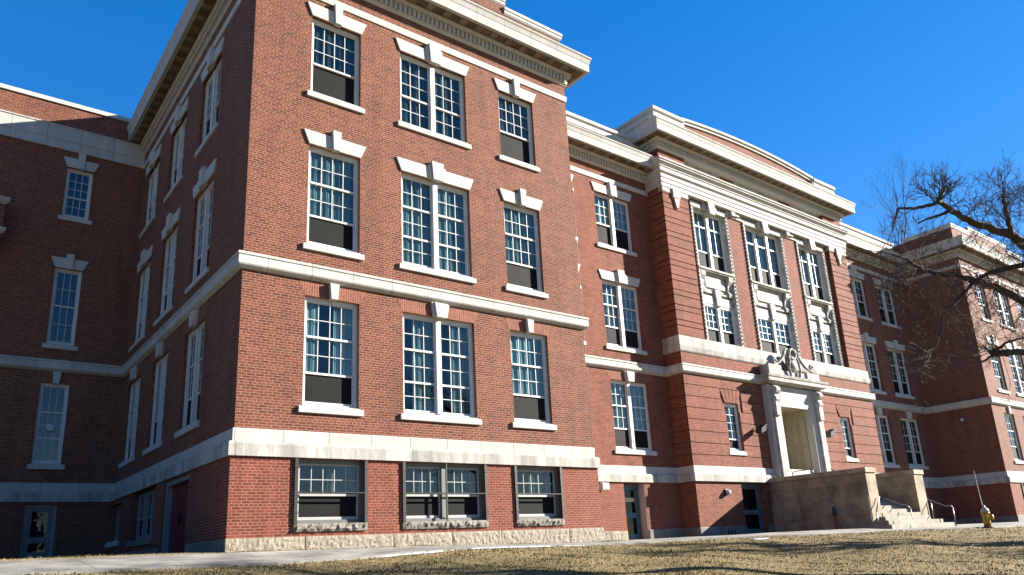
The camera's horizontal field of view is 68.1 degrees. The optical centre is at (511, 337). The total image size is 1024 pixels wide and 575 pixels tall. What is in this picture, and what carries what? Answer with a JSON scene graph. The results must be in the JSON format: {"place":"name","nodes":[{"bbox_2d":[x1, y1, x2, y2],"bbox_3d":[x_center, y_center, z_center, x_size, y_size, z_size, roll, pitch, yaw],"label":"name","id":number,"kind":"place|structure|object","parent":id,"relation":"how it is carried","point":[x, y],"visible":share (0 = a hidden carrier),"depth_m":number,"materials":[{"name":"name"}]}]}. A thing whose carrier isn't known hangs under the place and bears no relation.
{"place":"outdoors","nodes":[
{"label":"outdoors","id":0,"kind":"place"},
{"bbox_2d":[0,0,1023,261],"label":"sky","id":1,"kind":"structure","parent":0,"point":[833,90],"materials":[{"name":"blue"}]},
{"bbox_2d":[0,526,1023,574],"bbox_3d":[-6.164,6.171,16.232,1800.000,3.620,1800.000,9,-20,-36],"label":"ground","id":2,"kind":"structure","parent":0,"point":[566,564],"depth_m":16.76,"materials":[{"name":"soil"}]},
{"bbox_2d":[0,552,201,561],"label":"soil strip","id":3,"kind":"object","parent":2,"relation":"on","point":[32,559],"visible":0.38,"depth_m":15.08,"materials":[{"name":"brown soil"}]},
{"bbox_2d":[380,545,585,557],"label":"snow","id":4,"kind":"structure","parent":2,"relation":"on","point":[471,548],"depth_m":17.70,"materials":[{"name":"white snow"}]},
{"bbox_2d":[0,522,1023,573],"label":"walk","id":5,"kind":"structure","parent":2,"relation":"on","point":[88,564],"depth_m":15.26,"materials":[{"name":"grey concrete"}]},
{"bbox_2d":[0,0,1023,558],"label":"school building","id":6,"kind":"structure","parent":2,"relation":"on","point":[292,274],"depth_m":25.51,"materials":[{"name":"brick"}]},
{"bbox_2d":[19,504,57,558],"bbox_3d":[-16.163,6.633,25.775,0.960,1.810,0.530,9,-20,-36],"label":"basement door","id":7,"kind":"structure","parent":6,"relation":"in","point":[37,538],"depth_m":25.78,"materials":[{"name":"grey paint"}]},
{"bbox_2d":[45,424,54,431],"bbox_3d":[-16.200,3.181,26.567,0.299,0.299,0.070,9,-20,-36],"label":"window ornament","id":8,"kind":"object","parent":6,"relation":"attached to","point":[49,427],"depth_m":26.54,"materials":[{"name":"white"}]},
{"bbox_2d":[27,371,76,469],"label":"window","id":9,"kind":"structure","parent":6,"relation":"in","point":[53,398],"depth_m":27.00,"materials":[{"name":"white glass"}]},
{"bbox_2d":[42,254,88,350],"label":"window","id":10,"kind":"structure","parent":6,"relation":"in","point":[63,314],"depth_m":28.19,"materials":[{"name":"glass"}]},
{"bbox_2d":[58,152,99,224],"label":"window","id":11,"kind":"structure","parent":6,"relation":"in","point":[78,186],"depth_m":29.30,"materials":[{"name":"glass"}]},
{"bbox_2d":[105,505,120,547],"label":"window","id":12,"kind":"structure","parent":6,"relation":"in","point":[114,543],"depth_m":26.66,"materials":[{"name":"grey paint"}]},
{"bbox_2d":[118,362,142,468],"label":"window","id":13,"kind":"structure","parent":6,"relation":"in","point":[135,387],"depth_m":26.76,"materials":[{"name":"white glass"}]},
{"bbox_2d":[129,245,152,352],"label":"window","id":14,"kind":"structure","parent":6,"relation":"in","point":[146,255],"depth_m":27.94,"materials":[{"name":"white paint"}]},
{"bbox_2d":[136,488,155,539],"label":"window","id":15,"kind":"structure","parent":6,"relation":"in","point":[144,528],"depth_m":23.56,"materials":[{"name":"grey paint"}]},
{"bbox_2d":[139,144,161,239],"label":"window","id":16,"kind":"structure","parent":6,"relation":"in","point":[154,155],"depth_m":29.07,"materials":[{"name":"white paint"}]},
{"bbox_2d":[142,336,170,455],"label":"window","id":17,"kind":"structure","parent":6,"relation":"in","point":[156,441],"depth_m":24.01,"materials":[{"name":"white paint"}]},
{"bbox_2d":[153,207,180,326],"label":"window","id":18,"kind":"structure","parent":6,"relation":"in","point":[171,219],"depth_m":25.19,"materials":[{"name":"white paint"}]},
{"bbox_2d":[161,474,189,552],"bbox_3d":[-8.869,4.854,20.242,0.280,2.140,2.500,9,-20,-36],"label":"basement door","id":19,"kind":"structure","parent":6,"relation":"in","point":[177,490],"depth_m":20.72,"materials":[{"name":"red paint"}]},
{"bbox_2d":[163,97,188,203],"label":"window","id":20,"kind":"structure","parent":6,"relation":"in","point":[179,142],"depth_m":26.31,"materials":[{"name":"white paint"}]},
{"bbox_2d":[174,301,207,438],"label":"window","id":21,"kind":"structure","parent":6,"relation":"in","point":[193,369],"depth_m":21.18,"materials":[{"name":"white glass"}]},
{"bbox_2d":[185,158,216,294],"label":"window","id":22,"kind":"structure","parent":6,"relation":"in","point":[204,212],"depth_m":22.36,"materials":[{"name":"white paint"}]},
{"bbox_2d":[194,36,224,157],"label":"window","id":23,"kind":"structure","parent":6,"relation":"in","point":[210,125],"depth_m":23.49,"materials":[{"name":"white paint"}]},
{"bbox_2d":[293,458,367,524],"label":"window","id":24,"kind":"structure","parent":6,"relation":"in","point":[325,491],"depth_m":18.67,"materials":[{"name":"paint"}]},
{"bbox_2d":[298,279,365,416],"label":"window","id":25,"kind":"structure","parent":6,"relation":"in","point":[330,326],"depth_m":19.59,"materials":[{"name":"white paint"}]},
{"bbox_2d":[302,128,365,260],"bbox_3d":[-4.859,-3.911,20.626,1.847,3.640,0.379,9,-20,-36],"label":"window","id":26,"kind":"structure","parent":6,"relation":"in","point":[332,208],"depth_m":20.71,"materials":[{"name":"white paint"}]},
{"bbox_2d":[307,1,366,114],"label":"window","id":27,"kind":"structure","parent":6,"relation":"in","point":[335,51],"depth_m":21.88,"materials":[{"name":"white paint"}]},
{"bbox_2d":[395,37,470,149],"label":"window","id":28,"kind":"structure","parent":6,"relation":"in","point":[431,97],"depth_m":23.80,"materials":[{"name":"white paint"}]},
{"bbox_2d":[396,156,476,283],"bbox_3d":[-2.266,-3.494,22.569,2.731,3.640,0.379,9,-20,-36],"label":"window","id":29,"kind":"structure","parent":6,"relation":"in","point":[435,232],"depth_m":22.64,"materials":[{"name":"glass"}]},
{"bbox_2d":[396,297,481,424],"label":"window","id":30,"kind":"structure","parent":6,"relation":"in","point":[438,370],"depth_m":21.56,"materials":[{"name":"white paint"}]},
{"bbox_2d":[402,462,488,521],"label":"window","id":31,"kind":"structure","parent":6,"relation":"in","point":[430,491],"depth_m":20.47,"materials":[{"name":"paint"}]},
{"bbox_2d":[493,78,539,172],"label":"window","id":32,"kind":"structure","parent":6,"relation":"in","point":[516,141],"depth_m":25.81,"materials":[{"name":"glass"}]},
{"bbox_2d":[499,188,548,298],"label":"window","id":33,"kind":"structure","parent":6,"relation":"in","point":[521,224],"depth_m":24.63,"materials":[{"name":"white glass"}]},
{"bbox_2d":[504,316,556,430],"bbox_3d":[0.551,1.137,23.329,1.885,3.433,0.376,9,-20,-36],"label":"window","id":34,"kind":"structure","parent":6,"relation":"in","point":[528,350],"depth_m":23.45,"materials":[{"name":"white paint"}]},
{"bbox_2d":[513,466,564,519],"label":"window","id":35,"kind":"structure","parent":6,"relation":"in","point":[536,488],"depth_m":22.50,"materials":[{"name":"paint"}]},
{"bbox_2d":[572,183,592,445],"bbox_3d":[2.858,-0.792,30.607,0.044,12.200,0.050,9,-20,-36],"label":"conduit","id":36,"kind":"object","parent":6,"relation":"attached to","point":[582,313],"visible":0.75,"depth_m":30.76,"materials":[{"name":"brown metal"}]},
{"bbox_2d":[599,482,608,489],"bbox_3d":[3.462,5.646,28.719,0.360,0.300,0.300,9,-20,-36],"label":"floodlight","id":37,"kind":"object","parent":6,"relation":"attached to","point":[603,486],"visible":0.83,"depth_m":28.58,"materials":[{"name":"white metal"}]},
{"bbox_2d":[590,181,636,256],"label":"window","id":38,"kind":"structure","parent":6,"relation":"in","point":[612,215],"depth_m":33.52,"materials":[{"name":"white paint"}]},
{"bbox_2d":[598,269,646,354],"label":"window","id":39,"kind":"structure","parent":6,"relation":"in","point":[622,324],"depth_m":32.35,"materials":[{"name":"white paint"}]},
{"bbox_2d":[606,369,656,455],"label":"window","id":40,"kind":"structure","parent":6,"relation":"in","point":[629,399],"depth_m":31.18,"materials":[{"name":"white glass"}]},
{"bbox_2d":[624,483,649,539],"bbox_3d":[4.633,6.924,30.009,1.220,2.170,0.840,9,-20,-36],"label":"basement door","id":41,"kind":"structure","parent":6,"relation":"in","point":[639,499],"depth_m":30.21,"materials":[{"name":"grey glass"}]},
{"bbox_2d":[693,209,727,272],"bbox_3d":[9.250,-4.484,36.766,2.350,3.020,0.875,9,-20,-36],"label":"window","id":42,"kind":"structure","parent":6,"relation":"in","point":[709,234],"depth_m":36.65,"materials":[{"name":"white paint"}]},
{"bbox_2d":[705,303,737,345],"bbox_3d":[9.470,-0.438,35.604,2.350,1.930,0.875,9,-20,-36],"label":"window","id":43,"kind":"structure","parent":6,"relation":"in","point":[719,324],"depth_m":35.44,"materials":[{"name":"white paint"}]},
{"bbox_2d":[724,489,730,494],"bbox_3d":[9.099,6.512,31.855,0.219,0.253,0.227,9,-20,-36],"label":"wall lamp","id":44,"kind":"object","parent":6,"relation":"attached to","point":[727,492],"visible":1,"depth_m":31.80,"materials":[{"name":"white metal"}]},
{"bbox_2d":[724,403,746,455],"bbox_3d":[9.572,4.178,33.828,1.230,2.300,0.990,9,-20,-36],"label":"window","id":45,"kind":"structure","parent":6,"relation":"in","point":[731,409],"depth_m":33.79,"materials":[{"name":"white paint"}]},
{"bbox_2d":[741,483,764,533],"bbox_3d":[10.280,7.530,33.170,1.500,2.170,0.530,9,-20,-36],"label":"basement door","id":46,"kind":"structure","parent":6,"relation":"in","point":[749,513],"depth_m":33.41,"materials":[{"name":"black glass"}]},
{"bbox_2d":[756,424,765,433],"bbox_3d":[11.266,4.167,34.244,0.598,0.471,0.492,9,-20,-36],"label":"floodlight","id":47,"kind":"object","parent":6,"relation":"attached to","point":[761,428],"visible":1,"depth_m":34.05,"materials":[{"name":"grey metal"}]},
{"bbox_2d":[745,227,783,288],"bbox_3d":[12.723,-3.925,39.368,3.040,3.020,0.875,9,-20,-36],"label":"window","id":48,"kind":"structure","parent":6,"relation":"in","point":[764,267],"depth_m":39.28,"materials":[{"name":"white paint"}]},
{"bbox_2d":[757,316,793,356],"bbox_3d":[12.942,0.121,38.206,3.040,1.930,0.875,9,-20,-36],"label":"window","id":49,"kind":"structure","parent":6,"relation":"in","point":[774,335],"depth_m":37.98,"materials":[{"name":"white paint"}]},
{"bbox_2d":[798,246,825,300],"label":"window","id":50,"kind":"structure","parent":6,"relation":"in","point":[810,269],"depth_m":41.90,"materials":[{"name":"white paint"}]},
{"bbox_2d":[811,329,837,364],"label":"window","id":51,"kind":"structure","parent":6,"relation":"in","point":[824,347],"depth_m":40.67,"materials":[{"name":"white paint"}]},
{"bbox_2d":[825,429,834,437],"bbox_3d":[15.825,4.806,37.691,0.598,0.471,0.492,9,-20,-36],"label":"floodlight","id":52,"kind":"object","parent":6,"relation":"attached to","point":[829,433],"visible":0.94,"depth_m":37.50,"materials":[{"name":"grey metal"}]},
{"bbox_2d":[839,417,858,461],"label":"window","id":53,"kind":"structure","parent":6,"relation":"in","point":[846,433],"depth_m":39.43,"materials":[{"name":"white paint"}]},
{"bbox_2d":[848,266,872,321],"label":"window","id":54,"kind":"structure","parent":6,"relation":"in","point":[859,298],"depth_m":45.88,"materials":[{"name":"white paint"}]},
{"bbox_2d":[860,332,886,394],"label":"window","id":55,"kind":"structure","parent":6,"relation":"in","point":[868,349],"depth_m":44.76,"materials":[{"name":"white paint"}]},
{"bbox_2d":[873,407,899,467],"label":"window","id":56,"kind":"structure","parent":6,"relation":"in","point":[887,452],"depth_m":43.57,"materials":[{"name":"white glass"}]},
{"bbox_2d":[872,277,901,329],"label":"window","id":57,"kind":"structure","parent":6,"relation":"in","point":[884,307],"depth_m":47.82,"materials":[{"name":"white glass"}]},
{"bbox_2d":[884,340,914,399],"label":"window","id":58,"kind":"structure","parent":6,"relation":"in","point":[902,390],"depth_m":46.71,"materials":[{"name":"white paint"}]},
{"bbox_2d":[897,411,928,469],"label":"window","id":59,"kind":"structure","parent":6,"relation":"in","point":[913,448],"depth_m":45.56,"materials":[{"name":"white paint"}]},
{"bbox_2d":[971,272,991,321],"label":"window","id":60,"kind":"structure","parent":6,"relation":"in","point":[977,292],"depth_m":47.96,"materials":[{"name":"white paint"}]},
{"bbox_2d":[985,335,1010,393],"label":"window","id":61,"kind":"structure","parent":6,"relation":"in","point":[999,377],"depth_m":46.78,"materials":[{"name":"white paint"}]},
{"bbox_2d":[990,281,1017,331],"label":"window","id":62,"kind":"structure","parent":6,"relation":"in","point":[999,302],"depth_m":49.94,"materials":[{"name":"white paint"}]},
{"bbox_2d":[1001,406,1023,463],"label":"window","id":63,"kind":"structure","parent":6,"relation":"in","point":[1008,417],"depth_m":45.64,"materials":[{"name":"white paint"}]},
{"bbox_2d":[1005,342,1023,396],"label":"window","id":64,"kind":"structure","parent":6,"relation":"in","point":[1016,359],"depth_m":48.65,"materials":[{"name":"white paint"}]},
{"bbox_2d":[1014,289,1023,332],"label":"window","id":65,"kind":"structure","parent":6,"relation":"in","point":[1019,306],"depth_m":52.01,"materials":[{"name":"white paint"}]},
{"bbox_2d":[0,525,1023,574],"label":"walk kerb","id":66,"kind":"structure","parent":2,"relation":"on","point":[245,563],"depth_m":15.66,"materials":[{"name":"concrete"}]},
{"bbox_2d":[769,467,955,531],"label":"entrance stairs","id":67,"kind":"structure","parent":2,"relation":"on","point":[805,502],"depth_m":31.97,"materials":[{"name":"concrete"}]},
{"bbox_2d":[831,469,912,517],"bbox_3d":[15.551,6.934,32.823,0.048,2.830,3.288,9,-20,-36],"label":"handrail","id":68,"kind":"object","parent":67,"relation":"on","point":[882,498],"visible":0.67,"depth_m":32.04,"materials":[{"name":"silver metal"}]},
{"bbox_2d":[876,496,879,520],"bbox_3d":[14.646,7.033,30.194,0.060,1.377,0.679,-17,-21,41],"label":"handrail","id":69,"kind":"object","parent":67,"relation":"on","point":[877,508],"visible":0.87,"depth_m":30.11,"materials":[{"name":"silver metal"}]},
{"bbox_2d":[927,499,956,525],"bbox_3d":[18.119,7.422,33.326,0.088,1.952,2.395,9,-20,-36],"label":"handrail","id":70,"kind":"object","parent":67,"relation":"on","point":[943,505],"visible":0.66,"depth_m":32.81,"materials":[{"name":"silver metal"}]},
{"bbox_2d":[859,147,945,244],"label":"bare tree","id":71,"kind":"object","parent":2,"relation":"on","point":[902,229],"visible":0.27,"depth_m":68.86,"materials":[{"name":"brown plant"}]},
{"bbox_2d":[831,148,1023,419],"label":"bare tree","id":72,"kind":"object","parent":2,"relation":"on","point":[1013,236],"visible":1,"depth_m":17.73,"materials":[{"name":"brown plant"}]},
{"bbox_2d":[974,472,993,527],"bbox_3d":[19.237,6.614,30.913,0.549,2.350,0.475,9,-20,-36],"label":"fire hydrant","id":73,"kind":"object","parent":2,"relation":"on","point":[985,513],"visible":0.97,"depth_m":30.64,"materials":[{"name":"yellow metal"}]},
{"bbox_2d":[615,535,724,540],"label":"court paving","id":74,"kind":"structure","parent":0,"point":[668,538],"depth_m":24.63,"materials":[{"name":"grey concrete"}]},
{"bbox_2d":[832,506,841,528],"bbox_3d":[12.952,7.248,30.174,0.314,1.002,0.193,-1,-16,-8],"label":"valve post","id":75,"kind":"object","parent":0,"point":[835,514],"visible":0.84,"depth_m":30.13,"materials":[{"name":"black metal"}]}
]}

